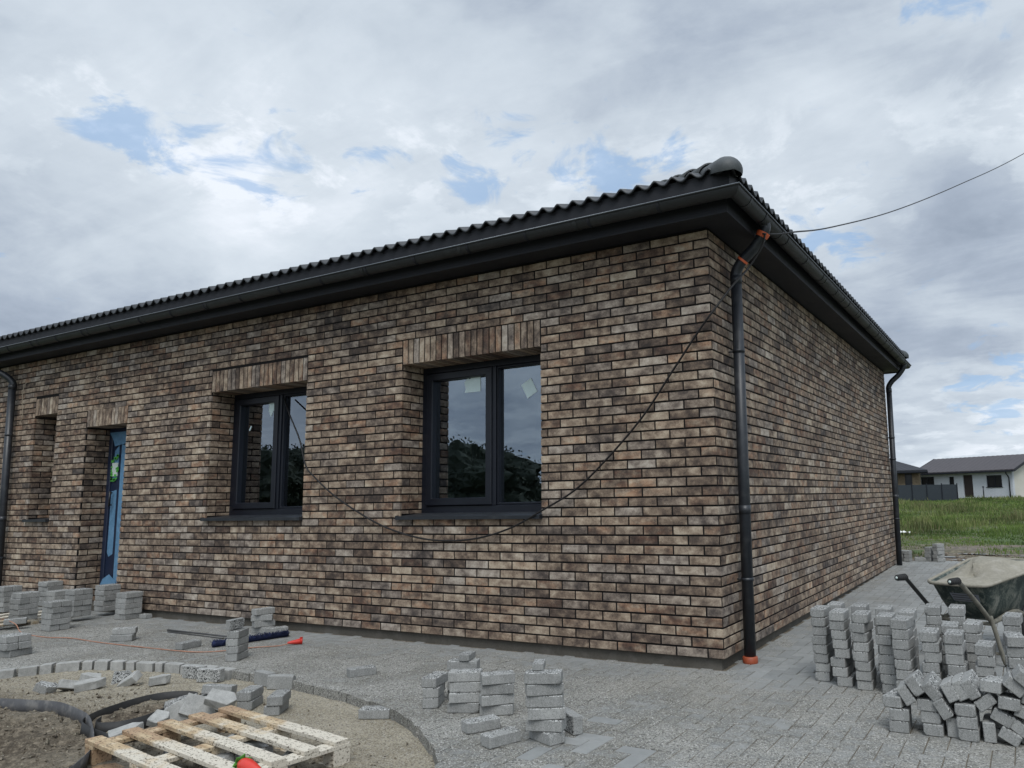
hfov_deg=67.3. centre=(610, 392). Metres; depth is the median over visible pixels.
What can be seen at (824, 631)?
concrete paver
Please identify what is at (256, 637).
push broom
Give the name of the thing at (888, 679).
concrete paver
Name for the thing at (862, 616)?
concrete paver
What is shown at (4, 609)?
concrete paver
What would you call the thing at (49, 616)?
concrete paver
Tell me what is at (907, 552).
concrete paver
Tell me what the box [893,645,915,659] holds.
concrete paver
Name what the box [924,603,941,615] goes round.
concrete paver
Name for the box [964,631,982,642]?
concrete paver
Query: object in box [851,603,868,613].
concrete paver
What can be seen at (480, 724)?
concrete paver
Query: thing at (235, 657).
concrete paver
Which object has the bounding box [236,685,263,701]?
concrete paver
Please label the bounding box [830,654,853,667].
concrete paver
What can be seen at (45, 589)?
concrete paver
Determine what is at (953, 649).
concrete paver
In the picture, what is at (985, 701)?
concrete paver
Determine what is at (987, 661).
concrete paver
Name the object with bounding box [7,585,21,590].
concrete paver
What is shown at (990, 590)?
wheelbarrow
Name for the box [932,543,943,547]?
concrete paver
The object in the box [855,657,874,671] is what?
concrete paver
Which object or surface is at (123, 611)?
concrete paver
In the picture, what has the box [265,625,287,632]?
concrete paver
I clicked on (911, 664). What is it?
concrete paver
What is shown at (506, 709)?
concrete paver
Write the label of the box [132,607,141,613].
concrete paver
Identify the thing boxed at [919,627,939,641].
concrete paver
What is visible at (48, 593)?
concrete paver
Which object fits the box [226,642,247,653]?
concrete paver
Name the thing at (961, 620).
concrete paver
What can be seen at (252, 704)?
concrete paver
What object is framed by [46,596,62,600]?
concrete paver
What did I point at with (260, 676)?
concrete paver
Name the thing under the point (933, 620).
concrete paver
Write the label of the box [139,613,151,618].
concrete paver
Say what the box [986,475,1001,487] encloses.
window
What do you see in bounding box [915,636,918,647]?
concrete paver
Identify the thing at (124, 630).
concrete paver
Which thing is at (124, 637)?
concrete paver
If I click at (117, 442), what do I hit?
door
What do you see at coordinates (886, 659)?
concrete paver
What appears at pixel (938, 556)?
concrete paver
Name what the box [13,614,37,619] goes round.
concrete paver
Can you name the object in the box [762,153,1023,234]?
overhead cable
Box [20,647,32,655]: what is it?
concrete paver
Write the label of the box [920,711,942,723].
concrete paver
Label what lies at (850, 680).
concrete paver
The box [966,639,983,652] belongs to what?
concrete paver
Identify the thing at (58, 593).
concrete paver
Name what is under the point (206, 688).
concrete paver
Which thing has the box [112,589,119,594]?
concrete paver
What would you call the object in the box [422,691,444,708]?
concrete paver
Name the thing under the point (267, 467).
window
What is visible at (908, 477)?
window
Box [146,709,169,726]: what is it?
paver shard
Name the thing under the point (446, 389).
window
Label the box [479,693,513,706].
concrete paver
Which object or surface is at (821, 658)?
concrete paver
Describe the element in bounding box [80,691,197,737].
edging coil
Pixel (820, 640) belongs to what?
concrete paver
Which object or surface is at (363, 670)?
concrete paver
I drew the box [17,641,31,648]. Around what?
concrete paver
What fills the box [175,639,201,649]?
concrete paver
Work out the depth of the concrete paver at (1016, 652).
4.47 m
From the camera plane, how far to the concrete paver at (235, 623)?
6.41 m
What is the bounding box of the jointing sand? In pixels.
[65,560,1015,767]
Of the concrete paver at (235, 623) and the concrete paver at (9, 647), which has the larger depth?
the concrete paver at (9, 647)
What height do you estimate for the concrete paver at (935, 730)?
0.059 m
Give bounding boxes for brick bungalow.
[890,461,927,484]
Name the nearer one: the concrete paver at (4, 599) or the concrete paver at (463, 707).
the concrete paver at (463, 707)
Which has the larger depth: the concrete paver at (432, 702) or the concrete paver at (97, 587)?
the concrete paver at (97, 587)
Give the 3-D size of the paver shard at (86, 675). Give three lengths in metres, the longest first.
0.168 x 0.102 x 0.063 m
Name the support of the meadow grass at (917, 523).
on the ground at (953, 550)
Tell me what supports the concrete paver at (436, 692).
on the concrete paver at (432, 702)
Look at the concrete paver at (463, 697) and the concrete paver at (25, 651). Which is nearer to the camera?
the concrete paver at (463, 697)
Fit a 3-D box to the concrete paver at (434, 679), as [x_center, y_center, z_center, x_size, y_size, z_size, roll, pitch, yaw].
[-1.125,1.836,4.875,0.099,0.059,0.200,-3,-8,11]
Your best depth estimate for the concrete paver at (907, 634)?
4.78 m
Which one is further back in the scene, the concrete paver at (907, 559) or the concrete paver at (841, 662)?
the concrete paver at (907, 559)
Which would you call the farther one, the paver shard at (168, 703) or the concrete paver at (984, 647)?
the paver shard at (168, 703)
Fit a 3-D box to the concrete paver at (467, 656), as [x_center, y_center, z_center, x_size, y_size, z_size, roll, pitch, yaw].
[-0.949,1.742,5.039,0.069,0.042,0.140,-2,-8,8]
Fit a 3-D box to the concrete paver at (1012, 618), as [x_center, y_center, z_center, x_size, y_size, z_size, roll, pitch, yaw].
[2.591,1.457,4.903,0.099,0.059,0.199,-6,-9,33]
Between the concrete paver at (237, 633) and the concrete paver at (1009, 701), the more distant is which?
the concrete paver at (237, 633)
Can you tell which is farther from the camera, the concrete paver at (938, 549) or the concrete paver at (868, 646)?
the concrete paver at (938, 549)
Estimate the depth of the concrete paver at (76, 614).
8.72 m
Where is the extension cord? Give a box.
[0,618,287,652]
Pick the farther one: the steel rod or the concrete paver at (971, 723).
the steel rod
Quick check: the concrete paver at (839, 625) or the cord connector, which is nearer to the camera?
the concrete paver at (839, 625)
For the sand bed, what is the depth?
4.67 m
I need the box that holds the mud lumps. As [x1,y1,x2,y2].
[912,551,1020,560]
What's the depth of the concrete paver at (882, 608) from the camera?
5.27 m
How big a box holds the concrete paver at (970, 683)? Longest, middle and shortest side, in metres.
0.200 x 0.099 x 0.059 m
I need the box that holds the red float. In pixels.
[232,754,260,767]
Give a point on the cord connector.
(298, 641)
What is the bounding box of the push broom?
[167,629,289,646]
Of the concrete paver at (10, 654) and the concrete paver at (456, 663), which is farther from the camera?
the concrete paver at (10, 654)
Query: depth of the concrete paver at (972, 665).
4.90 m
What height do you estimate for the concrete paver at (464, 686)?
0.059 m
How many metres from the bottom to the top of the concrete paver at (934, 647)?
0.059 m
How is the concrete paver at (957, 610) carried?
on the concrete paver at (961, 620)
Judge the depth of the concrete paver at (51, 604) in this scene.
8.14 m
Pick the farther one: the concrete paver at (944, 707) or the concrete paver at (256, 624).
the concrete paver at (256, 624)
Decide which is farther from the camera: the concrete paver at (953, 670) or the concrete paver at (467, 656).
the concrete paver at (467, 656)
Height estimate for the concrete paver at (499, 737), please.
0.059 m
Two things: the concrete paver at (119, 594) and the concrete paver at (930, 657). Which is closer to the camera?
the concrete paver at (930, 657)
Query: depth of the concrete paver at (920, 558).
13.27 m
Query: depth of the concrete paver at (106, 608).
9.15 m
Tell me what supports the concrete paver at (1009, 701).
on the concrete paver at (1003, 717)
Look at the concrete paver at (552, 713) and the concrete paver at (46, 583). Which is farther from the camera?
the concrete paver at (46, 583)
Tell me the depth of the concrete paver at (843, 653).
5.12 m
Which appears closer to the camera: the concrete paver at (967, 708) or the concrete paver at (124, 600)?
the concrete paver at (967, 708)
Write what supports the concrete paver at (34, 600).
on the concrete paver
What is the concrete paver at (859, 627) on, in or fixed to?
on the concrete paver at (865, 637)
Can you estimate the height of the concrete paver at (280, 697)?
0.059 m
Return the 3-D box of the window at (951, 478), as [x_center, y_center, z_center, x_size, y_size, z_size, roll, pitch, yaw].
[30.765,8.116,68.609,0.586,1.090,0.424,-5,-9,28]
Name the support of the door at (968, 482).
in the rendered house at (998, 475)
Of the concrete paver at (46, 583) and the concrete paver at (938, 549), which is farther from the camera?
the concrete paver at (938, 549)
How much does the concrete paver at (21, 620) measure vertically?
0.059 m
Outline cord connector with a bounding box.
[287,637,302,643]
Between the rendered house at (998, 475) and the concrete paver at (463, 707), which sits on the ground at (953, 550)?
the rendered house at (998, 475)
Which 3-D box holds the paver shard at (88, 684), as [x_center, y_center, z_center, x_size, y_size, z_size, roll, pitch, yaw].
[-3.895,2.181,5.698,0.197,0.062,0.103,-1,1,-32]
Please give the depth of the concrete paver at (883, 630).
4.94 m
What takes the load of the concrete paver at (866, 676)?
on the concrete paver at (867, 685)
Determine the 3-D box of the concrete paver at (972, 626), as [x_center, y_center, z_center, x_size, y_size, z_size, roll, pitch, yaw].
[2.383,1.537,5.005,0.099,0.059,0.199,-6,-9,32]
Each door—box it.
[99,427,126,584]
[963,475,973,496]
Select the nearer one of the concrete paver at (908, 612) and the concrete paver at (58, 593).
the concrete paver at (908, 612)
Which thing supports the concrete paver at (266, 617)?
on the concrete paver at (256, 624)
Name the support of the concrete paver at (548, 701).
on the concrete paver at (552, 713)
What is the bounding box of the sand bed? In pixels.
[0,669,434,767]
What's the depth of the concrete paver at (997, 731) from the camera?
3.92 m
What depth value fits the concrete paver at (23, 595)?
8.57 m
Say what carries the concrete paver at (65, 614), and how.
on the concrete paver at (58, 621)
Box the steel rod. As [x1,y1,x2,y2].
[167,631,223,638]
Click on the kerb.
(131, 665)
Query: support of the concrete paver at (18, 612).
on the concrete paver at (32, 616)
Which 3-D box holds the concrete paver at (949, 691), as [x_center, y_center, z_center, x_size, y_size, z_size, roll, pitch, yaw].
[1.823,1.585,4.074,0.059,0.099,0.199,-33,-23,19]
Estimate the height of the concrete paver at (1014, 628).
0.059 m
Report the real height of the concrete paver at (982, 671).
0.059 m
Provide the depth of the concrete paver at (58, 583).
9.88 m
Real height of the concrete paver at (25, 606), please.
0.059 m
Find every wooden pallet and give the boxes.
[0,610,41,626]
[85,705,350,767]
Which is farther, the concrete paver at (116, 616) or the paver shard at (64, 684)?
the concrete paver at (116, 616)
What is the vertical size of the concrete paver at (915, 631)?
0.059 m
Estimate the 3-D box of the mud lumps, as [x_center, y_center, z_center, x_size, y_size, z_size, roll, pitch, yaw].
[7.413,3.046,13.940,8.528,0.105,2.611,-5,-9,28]
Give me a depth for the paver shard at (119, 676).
5.90 m
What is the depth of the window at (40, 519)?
10.39 m
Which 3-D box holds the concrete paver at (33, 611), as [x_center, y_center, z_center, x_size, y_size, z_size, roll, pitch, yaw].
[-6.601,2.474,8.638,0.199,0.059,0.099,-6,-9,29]
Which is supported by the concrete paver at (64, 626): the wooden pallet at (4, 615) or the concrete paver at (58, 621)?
the concrete paver at (58, 621)
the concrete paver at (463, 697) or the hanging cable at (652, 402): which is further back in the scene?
the hanging cable at (652, 402)
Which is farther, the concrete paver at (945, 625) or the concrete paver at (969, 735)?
the concrete paver at (945, 625)
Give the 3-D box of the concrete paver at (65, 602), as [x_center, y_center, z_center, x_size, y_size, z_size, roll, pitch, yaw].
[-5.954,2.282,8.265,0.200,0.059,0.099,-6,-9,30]
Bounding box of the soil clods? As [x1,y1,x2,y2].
[0,672,408,767]
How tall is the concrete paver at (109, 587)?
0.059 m
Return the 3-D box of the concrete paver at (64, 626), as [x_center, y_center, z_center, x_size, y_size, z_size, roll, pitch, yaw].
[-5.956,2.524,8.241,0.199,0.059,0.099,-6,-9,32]
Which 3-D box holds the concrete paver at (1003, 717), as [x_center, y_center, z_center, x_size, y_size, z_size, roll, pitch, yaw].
[2.042,1.664,3.957,0.099,0.059,0.199,27,10,29]
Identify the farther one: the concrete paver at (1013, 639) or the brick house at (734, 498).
the brick house at (734, 498)
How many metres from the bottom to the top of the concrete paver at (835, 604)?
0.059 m
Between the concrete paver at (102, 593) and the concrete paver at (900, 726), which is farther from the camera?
the concrete paver at (102, 593)
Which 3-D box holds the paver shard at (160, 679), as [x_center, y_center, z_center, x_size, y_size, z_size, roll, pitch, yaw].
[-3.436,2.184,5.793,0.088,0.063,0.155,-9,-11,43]
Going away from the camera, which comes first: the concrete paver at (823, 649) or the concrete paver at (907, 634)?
the concrete paver at (907, 634)
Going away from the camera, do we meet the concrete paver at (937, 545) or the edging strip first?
the edging strip
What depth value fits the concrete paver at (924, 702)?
4.06 m
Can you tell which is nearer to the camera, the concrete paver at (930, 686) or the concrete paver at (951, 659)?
the concrete paver at (930, 686)
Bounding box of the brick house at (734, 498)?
[0,156,910,670]
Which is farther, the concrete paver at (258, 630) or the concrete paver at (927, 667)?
the concrete paver at (258, 630)
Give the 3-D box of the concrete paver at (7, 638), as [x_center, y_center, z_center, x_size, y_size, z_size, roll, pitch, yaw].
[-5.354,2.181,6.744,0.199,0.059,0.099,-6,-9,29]
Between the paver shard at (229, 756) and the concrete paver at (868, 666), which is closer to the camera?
the paver shard at (229, 756)
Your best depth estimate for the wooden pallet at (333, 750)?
3.98 m
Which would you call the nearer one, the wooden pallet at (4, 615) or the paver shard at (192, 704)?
the paver shard at (192, 704)
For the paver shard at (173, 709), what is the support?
on the sand bed
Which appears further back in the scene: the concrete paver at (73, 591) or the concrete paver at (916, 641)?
the concrete paver at (73, 591)
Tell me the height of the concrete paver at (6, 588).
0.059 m
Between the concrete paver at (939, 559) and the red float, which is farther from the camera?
the concrete paver at (939, 559)
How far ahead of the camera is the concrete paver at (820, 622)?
5.30 m
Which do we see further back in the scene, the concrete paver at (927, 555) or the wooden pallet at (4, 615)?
the concrete paver at (927, 555)
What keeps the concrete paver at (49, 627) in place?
on the pavement
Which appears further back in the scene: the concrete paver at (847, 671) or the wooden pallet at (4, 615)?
the wooden pallet at (4, 615)
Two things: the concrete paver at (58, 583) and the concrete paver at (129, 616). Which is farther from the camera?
the concrete paver at (58, 583)
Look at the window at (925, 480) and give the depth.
70.62 m
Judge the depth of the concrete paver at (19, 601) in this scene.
8.52 m
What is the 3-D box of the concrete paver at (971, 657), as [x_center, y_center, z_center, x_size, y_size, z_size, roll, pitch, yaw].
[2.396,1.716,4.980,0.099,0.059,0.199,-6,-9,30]
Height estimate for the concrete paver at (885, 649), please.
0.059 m
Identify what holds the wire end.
attached to the brick house at (734, 498)
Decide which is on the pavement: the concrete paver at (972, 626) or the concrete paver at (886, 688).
the concrete paver at (886, 688)
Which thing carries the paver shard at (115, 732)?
on the sand bed
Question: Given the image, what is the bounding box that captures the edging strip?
[0,698,93,767]
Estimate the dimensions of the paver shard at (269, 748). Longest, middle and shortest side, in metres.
0.179 x 0.135 x 0.054 m
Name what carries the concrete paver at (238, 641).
on the concrete paver at (236, 649)
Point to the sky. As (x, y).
(150, 150)
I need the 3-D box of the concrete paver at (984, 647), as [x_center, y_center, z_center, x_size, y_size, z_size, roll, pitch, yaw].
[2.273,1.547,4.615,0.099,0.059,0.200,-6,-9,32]
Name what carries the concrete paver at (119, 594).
on the concrete paver at (124, 600)
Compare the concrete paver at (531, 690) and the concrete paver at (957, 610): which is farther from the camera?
the concrete paver at (957, 610)
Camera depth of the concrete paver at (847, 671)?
5.11 m
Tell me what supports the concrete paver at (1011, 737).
on the pavement
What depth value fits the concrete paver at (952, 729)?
3.99 m
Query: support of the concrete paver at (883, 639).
on the concrete paver at (885, 649)
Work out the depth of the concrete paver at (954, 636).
4.60 m
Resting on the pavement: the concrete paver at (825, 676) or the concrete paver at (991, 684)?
the concrete paver at (825, 676)
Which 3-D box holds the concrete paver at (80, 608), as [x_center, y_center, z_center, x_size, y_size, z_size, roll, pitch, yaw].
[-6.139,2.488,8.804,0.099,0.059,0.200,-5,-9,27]
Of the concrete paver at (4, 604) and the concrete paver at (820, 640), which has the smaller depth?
the concrete paver at (820, 640)
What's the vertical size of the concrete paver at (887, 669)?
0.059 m
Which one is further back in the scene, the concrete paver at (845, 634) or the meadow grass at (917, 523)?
the meadow grass at (917, 523)
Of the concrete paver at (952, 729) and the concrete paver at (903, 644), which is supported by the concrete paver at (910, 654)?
the concrete paver at (903, 644)
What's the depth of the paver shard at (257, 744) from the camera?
4.13 m
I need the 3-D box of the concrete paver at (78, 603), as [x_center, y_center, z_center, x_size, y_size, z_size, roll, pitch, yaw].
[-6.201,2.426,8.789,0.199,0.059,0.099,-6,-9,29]
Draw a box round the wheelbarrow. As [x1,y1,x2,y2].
[894,556,1023,666]
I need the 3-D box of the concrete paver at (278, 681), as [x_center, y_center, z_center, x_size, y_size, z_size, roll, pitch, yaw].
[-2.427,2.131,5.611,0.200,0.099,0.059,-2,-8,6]
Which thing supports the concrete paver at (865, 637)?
on the concrete paver at (868, 646)
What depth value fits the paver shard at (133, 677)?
5.77 m
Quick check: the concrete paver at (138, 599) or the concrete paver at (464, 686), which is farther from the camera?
the concrete paver at (138, 599)
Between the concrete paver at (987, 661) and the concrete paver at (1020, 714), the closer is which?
the concrete paver at (1020, 714)
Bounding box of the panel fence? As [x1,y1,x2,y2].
[898,483,958,500]
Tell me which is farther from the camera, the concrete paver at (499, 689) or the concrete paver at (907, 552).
the concrete paver at (907, 552)
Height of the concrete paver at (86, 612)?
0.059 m
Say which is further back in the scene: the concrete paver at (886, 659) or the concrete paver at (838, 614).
the concrete paver at (838, 614)
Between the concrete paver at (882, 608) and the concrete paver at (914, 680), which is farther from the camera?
the concrete paver at (882, 608)
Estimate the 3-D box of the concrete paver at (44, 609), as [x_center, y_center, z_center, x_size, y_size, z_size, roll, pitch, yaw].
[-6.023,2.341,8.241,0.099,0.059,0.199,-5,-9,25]
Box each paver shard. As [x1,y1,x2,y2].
[32,681,57,693]
[57,679,78,689]
[74,677,105,692]
[79,672,100,680]
[108,722,143,737]
[111,670,131,684]
[117,670,142,686]
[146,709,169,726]
[148,674,170,685]
[164,693,197,720]
[164,695,186,709]
[178,693,216,716]
[203,688,236,709]
[203,753,233,767]
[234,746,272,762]
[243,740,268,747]
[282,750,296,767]
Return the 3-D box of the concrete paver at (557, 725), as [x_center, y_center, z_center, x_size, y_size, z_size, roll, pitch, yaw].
[-0.346,1.770,4.074,0.200,0.059,0.099,-3,-8,11]
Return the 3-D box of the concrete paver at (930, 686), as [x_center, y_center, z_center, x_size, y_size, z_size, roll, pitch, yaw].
[1.749,1.589,4.120,0.059,0.099,0.200,-48,-22,19]
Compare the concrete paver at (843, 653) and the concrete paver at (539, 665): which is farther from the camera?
the concrete paver at (843, 653)
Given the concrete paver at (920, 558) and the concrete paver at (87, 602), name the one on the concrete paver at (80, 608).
the concrete paver at (87, 602)
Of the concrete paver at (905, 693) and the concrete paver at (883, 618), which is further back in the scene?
the concrete paver at (883, 618)
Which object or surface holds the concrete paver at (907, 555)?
on the concrete paver at (907, 559)
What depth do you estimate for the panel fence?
57.97 m
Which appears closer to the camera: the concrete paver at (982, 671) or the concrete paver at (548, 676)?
the concrete paver at (548, 676)
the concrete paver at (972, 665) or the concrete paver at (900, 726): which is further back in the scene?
the concrete paver at (972, 665)
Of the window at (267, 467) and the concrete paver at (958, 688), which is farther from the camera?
the window at (267, 467)
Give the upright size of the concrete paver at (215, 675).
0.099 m
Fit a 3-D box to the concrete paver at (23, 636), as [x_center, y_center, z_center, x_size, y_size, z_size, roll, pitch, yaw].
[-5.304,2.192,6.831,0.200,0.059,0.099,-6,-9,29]
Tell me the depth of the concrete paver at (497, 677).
4.59 m
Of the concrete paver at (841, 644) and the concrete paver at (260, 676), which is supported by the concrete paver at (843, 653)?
the concrete paver at (841, 644)
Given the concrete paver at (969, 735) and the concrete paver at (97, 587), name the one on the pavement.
the concrete paver at (969, 735)
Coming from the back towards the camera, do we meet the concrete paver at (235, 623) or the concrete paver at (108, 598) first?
the concrete paver at (108, 598)
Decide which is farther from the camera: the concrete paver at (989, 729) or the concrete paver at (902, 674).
the concrete paver at (902, 674)
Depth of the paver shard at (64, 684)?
5.63 m
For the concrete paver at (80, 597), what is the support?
on the concrete paver at (87, 602)
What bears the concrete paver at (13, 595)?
on the concrete paver at (34, 600)
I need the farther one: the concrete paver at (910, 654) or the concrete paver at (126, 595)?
the concrete paver at (126, 595)
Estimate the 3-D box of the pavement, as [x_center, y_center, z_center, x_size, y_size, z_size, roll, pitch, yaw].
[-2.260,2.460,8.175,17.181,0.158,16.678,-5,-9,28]
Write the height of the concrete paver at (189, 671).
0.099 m
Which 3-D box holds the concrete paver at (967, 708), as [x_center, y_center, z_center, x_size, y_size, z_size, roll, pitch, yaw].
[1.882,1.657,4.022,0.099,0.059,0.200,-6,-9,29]
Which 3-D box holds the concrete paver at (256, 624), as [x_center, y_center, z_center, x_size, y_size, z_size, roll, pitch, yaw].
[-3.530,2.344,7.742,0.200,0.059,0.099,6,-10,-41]
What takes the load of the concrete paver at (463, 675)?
on the concrete paver at (464, 686)
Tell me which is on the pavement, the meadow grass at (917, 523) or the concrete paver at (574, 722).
the concrete paver at (574, 722)
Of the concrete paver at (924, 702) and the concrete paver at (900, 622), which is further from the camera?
the concrete paver at (900, 622)
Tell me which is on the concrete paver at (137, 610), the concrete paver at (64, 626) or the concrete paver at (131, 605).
the concrete paver at (131, 605)
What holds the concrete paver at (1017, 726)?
on the concrete paver
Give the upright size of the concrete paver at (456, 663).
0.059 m
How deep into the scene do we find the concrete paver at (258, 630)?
7.69 m
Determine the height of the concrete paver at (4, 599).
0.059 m
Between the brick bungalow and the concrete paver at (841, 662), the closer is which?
the concrete paver at (841, 662)
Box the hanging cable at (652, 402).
[284,233,765,541]
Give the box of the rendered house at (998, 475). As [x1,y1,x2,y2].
[920,454,1023,497]
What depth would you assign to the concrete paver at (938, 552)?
13.11 m
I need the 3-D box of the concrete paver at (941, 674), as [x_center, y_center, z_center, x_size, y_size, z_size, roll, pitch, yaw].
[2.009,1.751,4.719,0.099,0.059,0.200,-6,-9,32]
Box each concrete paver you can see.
[0,586,12,591]
[0,590,21,596]
[0,596,10,601]
[0,602,9,606]
[0,607,9,612]
[0,634,18,643]
[0,642,18,650]
[0,649,20,657]
[3,617,27,624]
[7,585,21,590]
[9,598,28,604]
[9,609,27,615]
[11,591,31,597]
[11,632,31,641]
[13,603,37,609]
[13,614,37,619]
[16,591,39,598]
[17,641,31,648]
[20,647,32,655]
[28,608,38,614]
[29,597,38,602]
[38,581,54,586]
[40,591,45,596]
[40,624,58,630]
[41,613,60,619]
[42,600,61,607]
[42,607,47,612]
[43,585,63,591]
[46,589,65,595]
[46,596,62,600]
[46,617,70,625]
[47,606,72,613]
[50,590,64,596]
[52,580,62,585]
[54,599,71,606]
[59,623,69,629]
[61,611,70,617]
[65,589,82,594]
[70,594,92,600]
[71,600,82,605]
[71,604,91,611]
[71,611,81,616]
[76,588,92,593]
[81,610,90,615]
[83,599,91,604]
[94,600,110,605]
[95,584,109,589]
[95,590,111,595]
[99,605,114,611]
[100,584,120,590]
[100,595,116,600]
[110,633,135,641]
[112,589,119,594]
[112,626,137,634]
[114,614,120,619]
[115,603,120,608]
[115,609,132,614]
[116,591,134,597]
[116,598,133,603]
[120,602,141,608]
[120,613,141,619]
[121,591,142,598]
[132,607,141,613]
[134,597,142,602]
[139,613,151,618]
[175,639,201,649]
[182,664,206,678]
[196,668,224,682]
[201,683,237,693]
[225,650,248,661]
[226,617,244,629]
[226,635,248,645]
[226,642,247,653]
[227,627,248,638]
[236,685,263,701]
[237,695,262,710]
[251,607,274,615]
[251,613,272,621]
[251,626,273,632]
[252,619,274,627]
[254,669,274,686]
[263,700,288,715]
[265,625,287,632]
[267,674,295,689]
[267,689,290,705]
[346,664,376,677]
[358,705,389,718]
[421,671,447,687]
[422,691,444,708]
[423,683,444,697]
[447,658,479,669]
[447,702,479,712]
[448,668,482,681]
[449,682,480,691]
[449,692,480,702]
[459,651,475,660]
[461,714,499,733]
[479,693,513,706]
[480,670,514,685]
[480,703,513,715]
[480,726,520,748]
[481,683,513,695]
[524,669,562,683]
[525,682,563,696]
[525,692,563,707]
[526,716,565,731]
[528,703,564,720]
[529,731,564,745]
[532,659,545,670]
[564,707,582,734]
[810,605,830,617]
[811,615,828,626]
[812,624,830,635]
[812,633,831,644]
[813,641,834,653]
[814,650,834,662]
[815,661,832,671]
[815,669,833,681]
[827,601,844,609]
[829,608,848,620]
[829,617,849,630]
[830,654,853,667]
[831,627,850,639]
[832,635,850,648]
[832,663,853,676]
[834,645,851,658]
[837,672,856,686]
[849,620,872,632]
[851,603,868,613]
[852,610,871,623]
[852,630,871,642]
[852,648,874,661]
[853,638,873,651]
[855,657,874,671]
[856,666,876,680]
[857,676,876,690]
[875,605,893,614]
[875,612,895,625]
[876,634,891,645]
[877,625,891,634]
[878,654,894,664]
[879,645,893,654]
[879,664,895,674]
[880,674,896,684]
[882,684,895,693]
[882,688,905,708]
[889,705,910,721]
[889,713,911,733]
[890,615,913,629]
[892,626,912,639]
[892,635,914,649]
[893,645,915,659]
[894,655,916,670]
[896,665,917,679]
[896,680,917,705]
[898,608,916,620]
[903,550,911,553]
[904,554,911,557]
[904,557,912,561]
[904,669,924,696]
[913,627,916,636]
[914,557,925,560]
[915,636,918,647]
[917,692,936,711]
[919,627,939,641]
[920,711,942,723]
[921,671,943,701]
[922,638,941,652]
[922,659,943,673]
[923,668,945,679]
[923,720,946,736]
[924,546,931,550]
[924,554,932,557]
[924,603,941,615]
[924,648,942,662]
[925,623,940,633]
[926,615,941,624]
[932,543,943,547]
[932,547,944,550]
[932,554,944,557]
[933,551,944,554]
[933,558,945,561]
[933,694,954,720]
[940,675,959,702]
[941,621,958,634]
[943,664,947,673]
[944,629,963,644]
[944,640,966,654]
[945,654,964,665]
[947,714,958,737]
[948,604,965,616]
[948,660,968,675]
[950,616,965,625]
[951,672,968,701]
[954,699,977,716]
[956,709,979,729]
[958,721,982,741]
[960,669,981,699]
[962,619,982,633]
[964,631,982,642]
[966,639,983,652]
[967,653,976,662]
[969,662,975,671]
[974,640,995,656]
[974,692,997,711]
[975,660,993,676]
[977,652,995,666]
[980,675,1007,693]
[982,713,996,742]
[990,701,1013,728]
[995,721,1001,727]
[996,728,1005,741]
[998,692,1021,711]
[998,725,1022,746]
[1002,612,1022,625]
[1003,631,1023,647]
[1003,671,1023,697]
[1004,625,1021,632]
[1005,643,1023,657]
[1007,657,1023,668]
[1010,715,1023,737]
[1012,664,1023,686]
[1014,703,1023,718]
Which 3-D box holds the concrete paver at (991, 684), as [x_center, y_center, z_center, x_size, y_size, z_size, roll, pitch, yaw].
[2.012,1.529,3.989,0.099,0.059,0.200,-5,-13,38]
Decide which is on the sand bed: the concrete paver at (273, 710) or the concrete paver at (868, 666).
the concrete paver at (273, 710)
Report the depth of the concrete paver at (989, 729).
3.90 m
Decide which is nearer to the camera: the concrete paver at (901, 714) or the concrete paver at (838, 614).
the concrete paver at (901, 714)
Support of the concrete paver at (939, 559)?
on the pavement
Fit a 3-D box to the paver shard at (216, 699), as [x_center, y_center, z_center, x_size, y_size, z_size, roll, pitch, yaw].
[-2.486,1.956,4.859,0.176,0.063,0.132,24,16,-7]
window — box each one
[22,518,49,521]
[200,386,306,520]
[395,354,542,519]
[905,474,912,484]
[921,477,933,484]
[949,477,953,483]
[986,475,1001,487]
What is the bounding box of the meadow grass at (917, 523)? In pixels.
[893,494,1023,558]
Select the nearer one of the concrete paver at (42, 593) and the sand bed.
the sand bed
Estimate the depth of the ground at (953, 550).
16.86 m
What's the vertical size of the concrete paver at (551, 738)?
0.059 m
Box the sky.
[0,0,1023,466]
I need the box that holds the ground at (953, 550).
[901,497,1023,560]
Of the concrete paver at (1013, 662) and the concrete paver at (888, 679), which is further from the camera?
the concrete paver at (888, 679)
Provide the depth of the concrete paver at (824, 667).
5.25 m
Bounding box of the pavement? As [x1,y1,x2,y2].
[0,561,1023,767]
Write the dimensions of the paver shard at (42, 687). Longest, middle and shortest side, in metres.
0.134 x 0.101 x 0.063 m
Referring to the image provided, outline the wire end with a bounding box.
[20,383,25,421]
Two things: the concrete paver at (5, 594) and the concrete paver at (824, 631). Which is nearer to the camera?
the concrete paver at (824, 631)
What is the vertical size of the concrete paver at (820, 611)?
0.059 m
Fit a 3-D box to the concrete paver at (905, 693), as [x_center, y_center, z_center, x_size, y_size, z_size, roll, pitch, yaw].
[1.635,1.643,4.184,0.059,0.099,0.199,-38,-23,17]
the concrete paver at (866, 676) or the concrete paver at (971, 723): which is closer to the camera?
the concrete paver at (971, 723)
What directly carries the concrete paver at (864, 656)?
on the concrete paver at (868, 666)
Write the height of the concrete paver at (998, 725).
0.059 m
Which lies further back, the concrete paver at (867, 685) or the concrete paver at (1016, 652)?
the concrete paver at (867, 685)
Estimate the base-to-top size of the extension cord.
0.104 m
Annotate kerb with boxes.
[0,659,236,679]
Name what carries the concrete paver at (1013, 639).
on the concrete paver at (1016, 652)

